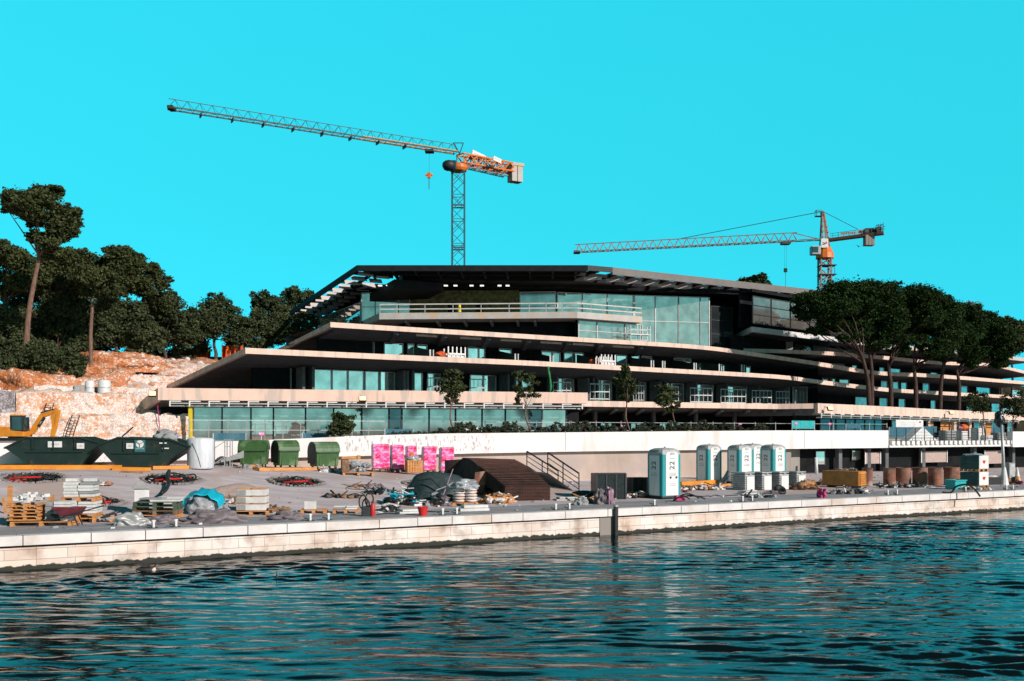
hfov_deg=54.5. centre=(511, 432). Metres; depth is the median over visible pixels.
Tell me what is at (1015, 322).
pine tree
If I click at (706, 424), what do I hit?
hedge shrub
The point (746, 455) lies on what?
door
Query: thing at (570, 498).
stone slab
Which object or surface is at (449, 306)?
doorway
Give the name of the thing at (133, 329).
evergreen tree
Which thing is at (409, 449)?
wrapped stack
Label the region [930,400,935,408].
window
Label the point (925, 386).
window
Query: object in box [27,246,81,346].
pine tree
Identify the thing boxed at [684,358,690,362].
window
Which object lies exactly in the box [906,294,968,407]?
umbrella pine
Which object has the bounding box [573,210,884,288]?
tower crane
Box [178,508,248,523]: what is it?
tarpaulin heap
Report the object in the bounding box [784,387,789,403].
window
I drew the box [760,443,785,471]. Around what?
portable toilet
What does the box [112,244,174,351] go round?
pine tree
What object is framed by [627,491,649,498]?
debris heap
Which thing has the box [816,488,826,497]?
sack
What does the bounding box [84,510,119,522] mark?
debris heap
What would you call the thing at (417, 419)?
window
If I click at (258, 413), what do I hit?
window
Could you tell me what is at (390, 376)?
window
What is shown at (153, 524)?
mooring post
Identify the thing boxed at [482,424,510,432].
hedge shrub
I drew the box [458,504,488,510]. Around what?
stone slab
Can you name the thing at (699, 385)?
window
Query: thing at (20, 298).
evergreen tree
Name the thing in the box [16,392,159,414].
rubble wall
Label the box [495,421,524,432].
hedge shrub
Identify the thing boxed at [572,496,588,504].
scrap heap
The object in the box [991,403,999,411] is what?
window
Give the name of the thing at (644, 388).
window
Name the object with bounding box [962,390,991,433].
young tree
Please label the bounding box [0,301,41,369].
evergreen tree
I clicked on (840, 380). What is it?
window
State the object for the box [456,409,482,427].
window
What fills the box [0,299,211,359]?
distant wood
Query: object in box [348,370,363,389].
window
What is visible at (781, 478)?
ribbed stack
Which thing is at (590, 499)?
debris heap
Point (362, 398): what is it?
floodlight
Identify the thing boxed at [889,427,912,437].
fence banner
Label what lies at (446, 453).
wrapped stack
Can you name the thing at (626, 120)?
sky
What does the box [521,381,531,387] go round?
window
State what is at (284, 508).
debris heap
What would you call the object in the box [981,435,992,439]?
storage box
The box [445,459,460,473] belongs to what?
curved plate
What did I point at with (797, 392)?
window
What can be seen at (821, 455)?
window
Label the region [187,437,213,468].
storage tank
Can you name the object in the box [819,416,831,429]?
window
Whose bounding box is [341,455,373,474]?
bagged load
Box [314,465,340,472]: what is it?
debris heap
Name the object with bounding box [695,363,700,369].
window
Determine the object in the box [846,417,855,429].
window
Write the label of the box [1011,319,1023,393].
pine tree
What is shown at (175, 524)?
mooring post
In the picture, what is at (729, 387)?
window
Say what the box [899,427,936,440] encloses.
covered heap
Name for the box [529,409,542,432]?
window
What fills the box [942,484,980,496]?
hose
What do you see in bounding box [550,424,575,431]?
hedge shrub
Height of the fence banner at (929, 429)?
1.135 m
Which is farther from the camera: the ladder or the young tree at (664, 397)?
the ladder
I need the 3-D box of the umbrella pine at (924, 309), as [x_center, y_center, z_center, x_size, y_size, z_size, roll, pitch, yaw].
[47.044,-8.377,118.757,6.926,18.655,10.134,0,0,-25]
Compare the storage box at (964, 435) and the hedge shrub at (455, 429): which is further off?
the storage box at (964, 435)
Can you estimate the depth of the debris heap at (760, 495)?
45.69 m
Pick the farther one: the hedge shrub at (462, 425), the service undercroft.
the service undercroft
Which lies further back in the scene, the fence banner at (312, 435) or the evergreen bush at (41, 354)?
the evergreen bush at (41, 354)
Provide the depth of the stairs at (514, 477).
44.12 m
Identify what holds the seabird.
on the sea
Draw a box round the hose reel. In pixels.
[358,492,373,515]
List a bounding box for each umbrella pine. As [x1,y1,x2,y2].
[787,274,884,405]
[842,277,913,405]
[876,281,949,406]
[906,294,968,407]
[937,300,992,409]
[955,310,1023,410]
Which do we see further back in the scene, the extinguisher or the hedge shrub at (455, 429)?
the hedge shrub at (455, 429)
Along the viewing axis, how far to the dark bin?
56.98 m
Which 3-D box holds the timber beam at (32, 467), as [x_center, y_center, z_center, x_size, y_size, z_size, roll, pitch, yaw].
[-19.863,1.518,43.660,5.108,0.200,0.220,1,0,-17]
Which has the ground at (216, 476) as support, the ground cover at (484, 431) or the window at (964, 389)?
the ground cover at (484, 431)
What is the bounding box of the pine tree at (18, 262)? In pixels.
[0,238,55,342]
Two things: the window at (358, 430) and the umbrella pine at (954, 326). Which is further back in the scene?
the umbrella pine at (954, 326)
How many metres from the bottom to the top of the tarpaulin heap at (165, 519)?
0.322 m
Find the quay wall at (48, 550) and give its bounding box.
[0,490,1023,571]
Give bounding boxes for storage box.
[939,430,955,440]
[956,431,967,440]
[971,428,981,439]
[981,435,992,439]
[990,433,1005,439]
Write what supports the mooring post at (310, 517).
on the quay pavement
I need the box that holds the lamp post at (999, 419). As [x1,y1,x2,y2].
[994,411,1008,484]
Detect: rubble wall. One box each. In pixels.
[0,391,14,412]
[0,411,187,438]
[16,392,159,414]
[33,385,156,393]
[131,375,184,386]
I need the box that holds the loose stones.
[0,357,203,394]
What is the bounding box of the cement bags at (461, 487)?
[447,479,479,505]
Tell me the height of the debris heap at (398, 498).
0.815 m
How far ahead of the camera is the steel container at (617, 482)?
44.70 m
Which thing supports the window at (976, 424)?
in the hotel wing
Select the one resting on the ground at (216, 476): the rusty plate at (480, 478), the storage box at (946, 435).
the rusty plate at (480, 478)
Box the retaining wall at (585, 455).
[0,430,1023,480]
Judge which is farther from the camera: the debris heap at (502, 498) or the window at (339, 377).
the window at (339, 377)
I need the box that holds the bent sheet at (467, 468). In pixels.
[455,458,481,478]
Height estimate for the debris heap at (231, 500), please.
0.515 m
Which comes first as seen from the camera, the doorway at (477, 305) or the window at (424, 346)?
the window at (424, 346)
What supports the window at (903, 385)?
in the hotel wing
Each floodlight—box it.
[148,391,155,396]
[359,395,365,401]
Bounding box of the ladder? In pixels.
[65,415,79,436]
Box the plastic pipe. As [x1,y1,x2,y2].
[814,457,817,473]
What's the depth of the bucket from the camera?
35.77 m
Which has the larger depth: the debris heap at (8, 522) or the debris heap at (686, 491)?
the debris heap at (686, 491)
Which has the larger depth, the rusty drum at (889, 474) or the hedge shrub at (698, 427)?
the hedge shrub at (698, 427)
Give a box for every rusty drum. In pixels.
[862,468,872,485]
[883,468,895,485]
[895,467,911,485]
[912,467,927,484]
[928,467,942,484]
[943,467,960,484]
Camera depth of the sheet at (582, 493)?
45.76 m
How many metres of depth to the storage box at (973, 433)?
84.31 m
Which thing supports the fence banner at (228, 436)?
on the ground at (216, 476)
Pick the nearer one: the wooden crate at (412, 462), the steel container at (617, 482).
the steel container at (617, 482)
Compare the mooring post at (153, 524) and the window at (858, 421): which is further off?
the window at (858, 421)
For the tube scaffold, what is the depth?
48.60 m
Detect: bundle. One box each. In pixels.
[222,502,231,509]
[956,424,968,430]
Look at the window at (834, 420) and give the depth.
102.17 m
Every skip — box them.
[4,437,107,464]
[96,437,190,468]
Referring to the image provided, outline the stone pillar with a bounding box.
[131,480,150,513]
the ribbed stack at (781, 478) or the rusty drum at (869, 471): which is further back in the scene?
the rusty drum at (869, 471)
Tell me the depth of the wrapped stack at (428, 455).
52.88 m
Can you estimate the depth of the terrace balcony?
79.53 m
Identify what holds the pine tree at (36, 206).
on the ground at (216, 476)
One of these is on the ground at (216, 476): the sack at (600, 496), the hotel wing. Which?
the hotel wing
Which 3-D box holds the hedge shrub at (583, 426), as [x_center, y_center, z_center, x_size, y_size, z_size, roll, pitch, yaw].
[4.414,-0.347,64.319,2.332,0.968,1.373,0,0,-29]
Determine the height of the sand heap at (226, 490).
0.600 m
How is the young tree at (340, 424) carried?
on the ground at (216, 476)
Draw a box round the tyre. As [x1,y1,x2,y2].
[762,485,785,494]
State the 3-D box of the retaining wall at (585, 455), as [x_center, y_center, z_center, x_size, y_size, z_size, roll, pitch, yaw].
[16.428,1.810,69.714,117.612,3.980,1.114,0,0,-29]
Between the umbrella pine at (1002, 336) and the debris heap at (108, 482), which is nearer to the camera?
the debris heap at (108, 482)
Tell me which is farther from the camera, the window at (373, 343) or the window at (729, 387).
the window at (729, 387)
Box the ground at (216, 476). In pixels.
[0,350,1023,534]
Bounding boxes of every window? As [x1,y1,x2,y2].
[193,407,222,437]
[223,407,251,439]
[252,407,273,439]
[274,407,305,438]
[289,368,291,388]
[306,408,333,436]
[315,369,331,389]
[332,370,347,389]
[334,408,362,436]
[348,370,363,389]
[363,408,387,435]
[364,371,378,389]
[371,342,374,353]
[380,371,385,389]
[384,342,402,354]
[386,372,395,389]
[388,408,402,428]
[403,408,429,433]
[407,343,414,354]
[415,373,422,390]
[417,344,427,349]
[427,373,440,390]
[430,408,455,433]
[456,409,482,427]
[467,347,478,357]
[470,374,483,390]
[479,347,484,358]
[481,409,505,431]
[484,375,496,391]
[498,348,511,353]
[506,409,529,431]
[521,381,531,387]
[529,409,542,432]
[541,350,552,361]
[543,409,566,429]
[553,351,560,361]
[559,378,562,391]
[563,352,572,362]
[563,378,573,391]
[574,352,583,362]
[591,380,600,400]
[601,380,611,400]
[616,354,626,365]
[630,423,641,429]
[635,382,646,401]
[641,356,651,359]
[659,423,682,428]
[670,383,683,401]
[673,358,683,361]
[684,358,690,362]
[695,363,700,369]
[698,384,701,402]
[702,384,713,402]
[728,386,747,402]
[760,388,770,402]
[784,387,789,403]
[792,386,807,403]
[795,344,811,350]
[815,450,825,464]
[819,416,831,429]
[832,416,836,429]
[836,416,845,429]
[839,379,848,382]
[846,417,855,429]
[851,450,860,460]
[855,397,866,404]
[856,417,865,429]
[866,417,874,429]
[875,417,882,429]
[879,398,887,406]
[880,381,887,387]
[891,368,900,371]
[893,381,898,388]
[898,399,904,406]
[900,382,906,388]
[922,383,928,390]
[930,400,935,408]
[961,386,967,392]
[973,421,980,427]
[976,387,989,393]
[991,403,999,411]
[1007,422,1011,431]
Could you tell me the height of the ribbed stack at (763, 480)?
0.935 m
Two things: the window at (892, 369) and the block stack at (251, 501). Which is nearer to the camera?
the block stack at (251, 501)
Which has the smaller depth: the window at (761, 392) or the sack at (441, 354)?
the sack at (441, 354)
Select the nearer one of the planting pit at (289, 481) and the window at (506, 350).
the planting pit at (289, 481)
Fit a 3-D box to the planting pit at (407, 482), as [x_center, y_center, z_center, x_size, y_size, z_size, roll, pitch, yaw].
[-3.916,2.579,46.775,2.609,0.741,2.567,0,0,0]
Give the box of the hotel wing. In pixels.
[715,289,1023,437]
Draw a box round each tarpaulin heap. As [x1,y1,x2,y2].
[113,512,151,525]
[145,514,184,523]
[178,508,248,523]
[261,510,304,519]
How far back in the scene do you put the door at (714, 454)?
58.56 m
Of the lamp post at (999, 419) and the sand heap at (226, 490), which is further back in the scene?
the lamp post at (999, 419)
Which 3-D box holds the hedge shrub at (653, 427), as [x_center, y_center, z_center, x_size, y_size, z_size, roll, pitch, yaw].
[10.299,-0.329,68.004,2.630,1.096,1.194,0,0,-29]
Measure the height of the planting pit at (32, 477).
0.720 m
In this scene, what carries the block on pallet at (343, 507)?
on the ground at (216, 476)
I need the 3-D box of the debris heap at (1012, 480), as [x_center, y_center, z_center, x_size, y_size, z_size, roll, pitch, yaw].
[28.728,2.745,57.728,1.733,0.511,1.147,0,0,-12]
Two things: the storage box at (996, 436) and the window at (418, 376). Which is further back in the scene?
the window at (418, 376)
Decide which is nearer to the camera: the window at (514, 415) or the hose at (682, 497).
the hose at (682, 497)
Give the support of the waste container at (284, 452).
on the ground at (216, 476)
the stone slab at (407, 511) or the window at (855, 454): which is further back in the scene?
the window at (855, 454)
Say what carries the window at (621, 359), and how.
in the hotel building
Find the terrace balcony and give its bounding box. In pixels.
[886,428,1011,447]
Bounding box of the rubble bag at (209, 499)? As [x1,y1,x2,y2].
[183,487,224,514]
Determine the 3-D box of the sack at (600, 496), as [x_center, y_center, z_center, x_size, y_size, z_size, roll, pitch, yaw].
[3.706,2.658,41.696,0.624,0.685,0.612,0,0,15]
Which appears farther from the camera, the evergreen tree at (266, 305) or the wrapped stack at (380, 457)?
the evergreen tree at (266, 305)
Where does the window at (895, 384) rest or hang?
in the hotel wing
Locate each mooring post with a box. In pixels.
[147,520,157,527]
[169,519,180,526]
[304,513,314,520]
[322,513,331,519]
[437,508,446,514]
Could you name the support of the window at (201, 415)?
in the hotel building
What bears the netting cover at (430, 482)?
on the ground at (216, 476)
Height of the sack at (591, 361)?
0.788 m
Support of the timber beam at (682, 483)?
on the ground at (216, 476)
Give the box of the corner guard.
[188,407,192,437]
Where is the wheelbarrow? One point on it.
(54, 519)
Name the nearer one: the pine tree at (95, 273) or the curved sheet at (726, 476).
the curved sheet at (726, 476)
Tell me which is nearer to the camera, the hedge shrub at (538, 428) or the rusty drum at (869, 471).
the rusty drum at (869, 471)
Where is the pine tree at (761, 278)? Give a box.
[737,272,772,284]
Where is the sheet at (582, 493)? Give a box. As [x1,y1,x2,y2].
[572,490,590,496]
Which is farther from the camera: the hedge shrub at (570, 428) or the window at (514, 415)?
the window at (514, 415)
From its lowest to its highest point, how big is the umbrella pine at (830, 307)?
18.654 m
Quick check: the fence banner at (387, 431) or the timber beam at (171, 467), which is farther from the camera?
the fence banner at (387, 431)
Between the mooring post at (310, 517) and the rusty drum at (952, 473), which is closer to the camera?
the mooring post at (310, 517)
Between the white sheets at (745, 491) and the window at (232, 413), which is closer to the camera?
the white sheets at (745, 491)
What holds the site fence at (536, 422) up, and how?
on the ground at (216, 476)
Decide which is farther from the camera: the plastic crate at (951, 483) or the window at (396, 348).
the window at (396, 348)
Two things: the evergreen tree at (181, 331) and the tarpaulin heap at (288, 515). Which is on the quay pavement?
the tarpaulin heap at (288, 515)
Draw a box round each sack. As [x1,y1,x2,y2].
[435,351,445,356]
[589,359,597,363]
[593,488,606,504]
[605,486,614,503]
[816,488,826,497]
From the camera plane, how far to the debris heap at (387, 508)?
37.44 m
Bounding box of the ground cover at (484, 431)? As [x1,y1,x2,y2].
[379,427,766,434]
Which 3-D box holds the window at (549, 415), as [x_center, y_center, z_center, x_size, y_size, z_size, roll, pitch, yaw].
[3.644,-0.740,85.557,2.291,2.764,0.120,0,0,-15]
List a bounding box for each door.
[665,452,677,495]
[710,447,719,479]
[741,448,751,471]
[753,446,760,470]
[775,447,784,470]
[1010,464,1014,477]
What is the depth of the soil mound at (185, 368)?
100.60 m
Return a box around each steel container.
[591,473,626,498]
[627,477,647,493]
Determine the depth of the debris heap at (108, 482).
40.23 m
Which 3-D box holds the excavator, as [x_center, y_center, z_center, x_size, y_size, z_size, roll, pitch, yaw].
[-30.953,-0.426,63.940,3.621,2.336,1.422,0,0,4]
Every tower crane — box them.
[167,98,523,264]
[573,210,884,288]
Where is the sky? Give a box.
[0,0,1023,380]
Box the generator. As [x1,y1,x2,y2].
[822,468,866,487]
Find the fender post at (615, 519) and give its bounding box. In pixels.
[613,504,617,534]
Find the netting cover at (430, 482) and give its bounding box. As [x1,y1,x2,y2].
[404,471,475,500]
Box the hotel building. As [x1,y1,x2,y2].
[142,265,823,439]
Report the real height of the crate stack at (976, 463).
1.872 m
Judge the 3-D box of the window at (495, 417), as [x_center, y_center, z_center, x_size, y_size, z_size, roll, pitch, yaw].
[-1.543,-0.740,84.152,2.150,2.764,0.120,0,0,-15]
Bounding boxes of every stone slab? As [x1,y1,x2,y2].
[397,508,418,513]
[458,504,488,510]
[553,496,577,500]
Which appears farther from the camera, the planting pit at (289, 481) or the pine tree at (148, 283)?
the pine tree at (148, 283)
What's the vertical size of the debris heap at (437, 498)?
1.041 m
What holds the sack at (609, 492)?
on the quay pavement
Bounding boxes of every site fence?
[189,418,384,439]
[467,420,569,431]
[573,421,886,430]
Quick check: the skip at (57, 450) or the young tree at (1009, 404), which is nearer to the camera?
the skip at (57, 450)
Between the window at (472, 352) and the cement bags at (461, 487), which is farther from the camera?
the window at (472, 352)
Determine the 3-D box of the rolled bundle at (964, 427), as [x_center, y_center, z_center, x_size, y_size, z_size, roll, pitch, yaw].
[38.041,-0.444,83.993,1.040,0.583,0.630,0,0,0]
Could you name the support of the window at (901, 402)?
in the hotel wing
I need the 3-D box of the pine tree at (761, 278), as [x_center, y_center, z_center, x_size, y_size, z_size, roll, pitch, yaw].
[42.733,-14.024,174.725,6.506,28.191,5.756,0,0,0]
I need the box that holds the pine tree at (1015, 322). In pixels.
[998,315,1023,410]
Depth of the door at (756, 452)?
62.50 m
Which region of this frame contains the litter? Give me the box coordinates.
[30,465,1023,528]
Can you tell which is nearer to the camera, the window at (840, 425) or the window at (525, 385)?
the window at (525, 385)
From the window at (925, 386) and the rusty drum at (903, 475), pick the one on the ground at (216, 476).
the rusty drum at (903, 475)
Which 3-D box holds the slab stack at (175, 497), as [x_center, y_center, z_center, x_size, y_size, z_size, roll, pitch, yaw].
[-12.314,2.610,35.957,0.926,0.618,0.557,0,0,-6]
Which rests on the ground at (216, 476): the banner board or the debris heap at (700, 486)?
the debris heap at (700, 486)
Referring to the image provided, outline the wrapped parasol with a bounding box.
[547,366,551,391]
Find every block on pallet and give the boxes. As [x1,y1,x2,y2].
[300,501,327,513]
[333,505,359,513]
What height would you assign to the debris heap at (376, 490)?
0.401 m
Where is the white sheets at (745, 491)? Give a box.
[736,490,756,493]
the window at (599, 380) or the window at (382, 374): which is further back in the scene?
the window at (599, 380)
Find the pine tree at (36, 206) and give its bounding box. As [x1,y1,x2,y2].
[0,181,84,347]
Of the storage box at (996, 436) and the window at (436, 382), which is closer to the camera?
the storage box at (996, 436)
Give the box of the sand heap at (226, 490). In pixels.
[215,483,270,498]
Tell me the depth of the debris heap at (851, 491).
48.57 m
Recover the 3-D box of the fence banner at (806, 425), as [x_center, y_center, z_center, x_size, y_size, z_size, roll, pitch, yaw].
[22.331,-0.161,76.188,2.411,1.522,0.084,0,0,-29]
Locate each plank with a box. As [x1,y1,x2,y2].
[2,497,6,513]
[7,486,12,505]
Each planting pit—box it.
[0,471,67,482]
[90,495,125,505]
[138,472,202,484]
[265,476,324,486]
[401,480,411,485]
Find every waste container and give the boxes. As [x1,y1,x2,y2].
[237,440,269,466]
[271,440,299,466]
[307,442,339,467]
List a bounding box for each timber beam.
[0,465,121,469]
[112,467,150,470]
[120,471,142,473]
[152,465,188,469]
[254,467,319,470]
[680,480,719,485]
[696,483,730,486]
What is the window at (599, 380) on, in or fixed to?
in the hotel building
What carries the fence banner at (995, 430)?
on the terrace deck
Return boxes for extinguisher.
[370,501,374,515]
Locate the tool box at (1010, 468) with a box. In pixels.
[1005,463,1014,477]
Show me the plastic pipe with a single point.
(816, 464)
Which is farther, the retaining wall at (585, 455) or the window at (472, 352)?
the window at (472, 352)
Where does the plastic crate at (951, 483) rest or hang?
on the quay pavement
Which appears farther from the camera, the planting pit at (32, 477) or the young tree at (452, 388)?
the young tree at (452, 388)
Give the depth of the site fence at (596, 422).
73.20 m
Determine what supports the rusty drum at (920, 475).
on the ground at (216, 476)
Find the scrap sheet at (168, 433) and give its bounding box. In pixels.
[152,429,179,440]
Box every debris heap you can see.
[7,514,35,524]
[61,480,113,484]
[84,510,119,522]
[225,494,235,504]
[232,464,264,468]
[239,504,290,512]
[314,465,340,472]
[322,490,364,497]
[344,480,386,488]
[361,485,396,494]
[375,504,400,512]
[382,486,425,505]
[418,486,456,505]
[479,492,517,504]
[573,493,593,502]
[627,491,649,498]
[680,485,689,492]
[681,481,727,490]
[740,489,776,497]
[789,478,821,488]
[826,485,873,493]
[876,479,935,487]
[959,485,991,489]
[997,476,1023,484]
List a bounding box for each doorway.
[448,305,454,312]
[476,304,482,311]
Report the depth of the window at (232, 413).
78.72 m
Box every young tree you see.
[325,411,356,436]
[436,368,467,426]
[511,369,541,432]
[609,364,638,430]
[654,383,681,421]
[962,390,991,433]
[998,389,1023,431]
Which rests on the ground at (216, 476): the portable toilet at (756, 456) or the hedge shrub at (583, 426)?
the portable toilet at (756, 456)
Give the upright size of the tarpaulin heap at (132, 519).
0.439 m
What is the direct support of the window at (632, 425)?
in the hotel building
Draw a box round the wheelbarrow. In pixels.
[47,505,103,525]
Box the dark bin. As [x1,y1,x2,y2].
[989,475,1001,484]
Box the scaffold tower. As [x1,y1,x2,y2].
[627,323,650,341]
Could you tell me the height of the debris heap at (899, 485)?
0.460 m
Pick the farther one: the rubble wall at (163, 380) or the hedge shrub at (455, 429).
the rubble wall at (163, 380)
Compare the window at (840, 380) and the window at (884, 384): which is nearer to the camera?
the window at (840, 380)
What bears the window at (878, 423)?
in the hotel wing
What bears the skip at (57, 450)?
on the ground at (216, 476)
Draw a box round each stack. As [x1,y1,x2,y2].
[6,492,80,526]
[60,478,102,522]
[132,497,182,516]
[160,496,185,512]
[234,487,276,514]
[371,444,389,471]
[390,445,404,471]
[405,446,416,459]
[421,446,436,471]
[438,447,453,472]
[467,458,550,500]
[731,472,754,489]
[751,471,771,489]
[765,471,788,488]
[786,471,805,485]
[960,453,988,486]
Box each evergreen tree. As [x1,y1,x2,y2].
[0,288,113,341]
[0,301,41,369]
[19,286,97,352]
[87,297,157,351]
[145,289,203,358]
[185,291,253,359]
[225,316,292,348]
[247,289,294,327]
[273,309,321,345]
[279,285,322,318]
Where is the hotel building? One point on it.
(378, 346)
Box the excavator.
[0,408,60,440]
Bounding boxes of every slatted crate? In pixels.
[443,346,465,357]
[596,354,615,364]
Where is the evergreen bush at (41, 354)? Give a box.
[12,338,88,377]
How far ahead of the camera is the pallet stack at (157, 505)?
34.59 m
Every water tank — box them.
[85,380,94,391]
[97,379,110,393]
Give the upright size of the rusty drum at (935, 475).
1.015 m
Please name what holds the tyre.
on the ground at (216, 476)
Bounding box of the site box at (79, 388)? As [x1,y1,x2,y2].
[74,385,84,391]
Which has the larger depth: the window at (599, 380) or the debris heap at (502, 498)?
the window at (599, 380)
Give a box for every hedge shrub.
[435,425,460,433]
[452,421,476,432]
[466,422,492,432]
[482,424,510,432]
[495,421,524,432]
[531,421,562,432]
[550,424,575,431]
[573,420,596,431]
[579,421,606,431]
[601,423,629,431]
[631,424,649,431]
[647,420,677,430]
[664,422,690,430]
[689,423,707,430]
[697,419,724,430]
[719,421,746,430]
[750,422,768,430]
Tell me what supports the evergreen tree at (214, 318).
on the ground at (216, 476)
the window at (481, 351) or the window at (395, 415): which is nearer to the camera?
the window at (395, 415)
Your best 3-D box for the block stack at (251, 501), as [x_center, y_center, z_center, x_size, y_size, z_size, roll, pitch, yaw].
[-9.385,2.511,36.547,1.567,0.958,0.800,0,0,-3]
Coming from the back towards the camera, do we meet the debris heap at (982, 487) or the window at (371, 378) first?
the window at (371, 378)
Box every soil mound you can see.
[0,364,121,390]
[80,350,181,373]
[84,362,136,386]
[150,361,209,375]
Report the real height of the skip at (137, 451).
1.460 m
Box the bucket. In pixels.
[417,505,427,515]
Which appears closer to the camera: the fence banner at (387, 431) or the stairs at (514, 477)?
the stairs at (514, 477)
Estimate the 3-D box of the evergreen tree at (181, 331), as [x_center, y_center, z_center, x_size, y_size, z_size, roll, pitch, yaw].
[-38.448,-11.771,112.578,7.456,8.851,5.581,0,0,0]
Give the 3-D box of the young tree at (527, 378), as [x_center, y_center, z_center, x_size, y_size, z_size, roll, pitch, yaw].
[0.903,-1.521,62.849,1.960,4.960,1.426,0,0,0]
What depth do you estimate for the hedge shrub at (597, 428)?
65.05 m
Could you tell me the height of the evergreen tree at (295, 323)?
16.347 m
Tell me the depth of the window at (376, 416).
81.56 m
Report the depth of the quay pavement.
37.75 m
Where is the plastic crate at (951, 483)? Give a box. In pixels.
[944,479,966,489]
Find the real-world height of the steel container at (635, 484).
0.885 m
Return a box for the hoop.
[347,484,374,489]
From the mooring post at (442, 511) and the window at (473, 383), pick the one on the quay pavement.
the mooring post at (442, 511)
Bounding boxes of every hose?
[160,469,170,494]
[673,493,705,500]
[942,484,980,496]
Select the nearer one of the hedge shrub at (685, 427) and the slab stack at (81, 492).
the slab stack at (81, 492)
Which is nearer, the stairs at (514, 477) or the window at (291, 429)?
the stairs at (514, 477)
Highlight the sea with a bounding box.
[0,509,1023,680]
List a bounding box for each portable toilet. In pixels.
[648,447,679,498]
[696,443,721,480]
[726,444,752,482]
[743,443,762,470]
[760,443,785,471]
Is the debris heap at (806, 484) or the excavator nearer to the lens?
the debris heap at (806, 484)
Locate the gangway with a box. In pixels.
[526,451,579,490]
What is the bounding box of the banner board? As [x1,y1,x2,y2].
[895,420,922,440]
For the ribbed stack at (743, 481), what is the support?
on the ground at (216, 476)
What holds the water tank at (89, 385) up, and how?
on the rubble wall at (125, 390)
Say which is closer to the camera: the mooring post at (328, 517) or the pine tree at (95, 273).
the mooring post at (328, 517)
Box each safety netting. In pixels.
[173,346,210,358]
[222,344,242,358]
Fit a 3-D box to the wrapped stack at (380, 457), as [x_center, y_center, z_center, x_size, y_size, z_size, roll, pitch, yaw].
[-6.851,1.295,51.878,0.940,1.420,0.900,0,0,-12]
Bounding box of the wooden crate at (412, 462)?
[405,455,422,472]
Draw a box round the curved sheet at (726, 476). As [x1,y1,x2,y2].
[711,471,731,486]
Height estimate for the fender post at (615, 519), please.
1.890 m
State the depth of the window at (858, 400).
136.99 m
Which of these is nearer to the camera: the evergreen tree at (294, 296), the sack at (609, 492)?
the sack at (609, 492)
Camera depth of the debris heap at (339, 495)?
41.48 m
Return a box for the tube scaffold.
[214,439,243,466]
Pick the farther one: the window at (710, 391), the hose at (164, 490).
the window at (710, 391)
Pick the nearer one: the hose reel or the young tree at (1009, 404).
the hose reel
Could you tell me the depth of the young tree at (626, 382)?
66.39 m
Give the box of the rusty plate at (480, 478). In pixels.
[474,471,486,494]
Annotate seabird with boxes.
[134,559,160,571]
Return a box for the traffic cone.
[1015,467,1022,480]
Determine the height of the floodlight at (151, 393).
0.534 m
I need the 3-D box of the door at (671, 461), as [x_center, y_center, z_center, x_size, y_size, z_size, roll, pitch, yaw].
[7.220,1.848,44.884,0.740,1.980,0.076,0,0,-31]
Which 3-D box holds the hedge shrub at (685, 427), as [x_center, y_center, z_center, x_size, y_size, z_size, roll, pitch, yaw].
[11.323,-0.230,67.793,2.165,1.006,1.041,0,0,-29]
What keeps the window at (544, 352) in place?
in the hotel building
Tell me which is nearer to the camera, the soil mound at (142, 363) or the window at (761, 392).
the soil mound at (142, 363)
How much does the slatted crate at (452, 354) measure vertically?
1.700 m
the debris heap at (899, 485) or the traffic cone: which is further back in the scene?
the traffic cone
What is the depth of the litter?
42.17 m
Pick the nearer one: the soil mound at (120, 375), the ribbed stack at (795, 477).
the ribbed stack at (795, 477)
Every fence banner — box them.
[213,433,245,439]
[302,433,328,437]
[384,429,412,434]
[791,421,814,429]
[845,424,860,429]
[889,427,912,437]
[923,426,936,439]
[991,425,1003,432]
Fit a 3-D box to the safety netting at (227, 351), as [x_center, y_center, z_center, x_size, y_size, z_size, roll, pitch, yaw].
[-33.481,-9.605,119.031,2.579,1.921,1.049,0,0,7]
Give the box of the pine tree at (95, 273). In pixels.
[65,244,148,365]
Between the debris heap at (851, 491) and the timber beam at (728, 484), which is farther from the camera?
the timber beam at (728, 484)
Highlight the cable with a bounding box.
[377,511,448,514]
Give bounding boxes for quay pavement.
[0,485,1023,535]
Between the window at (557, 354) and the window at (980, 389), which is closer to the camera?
the window at (557, 354)
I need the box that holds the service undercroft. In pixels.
[786,446,1023,472]

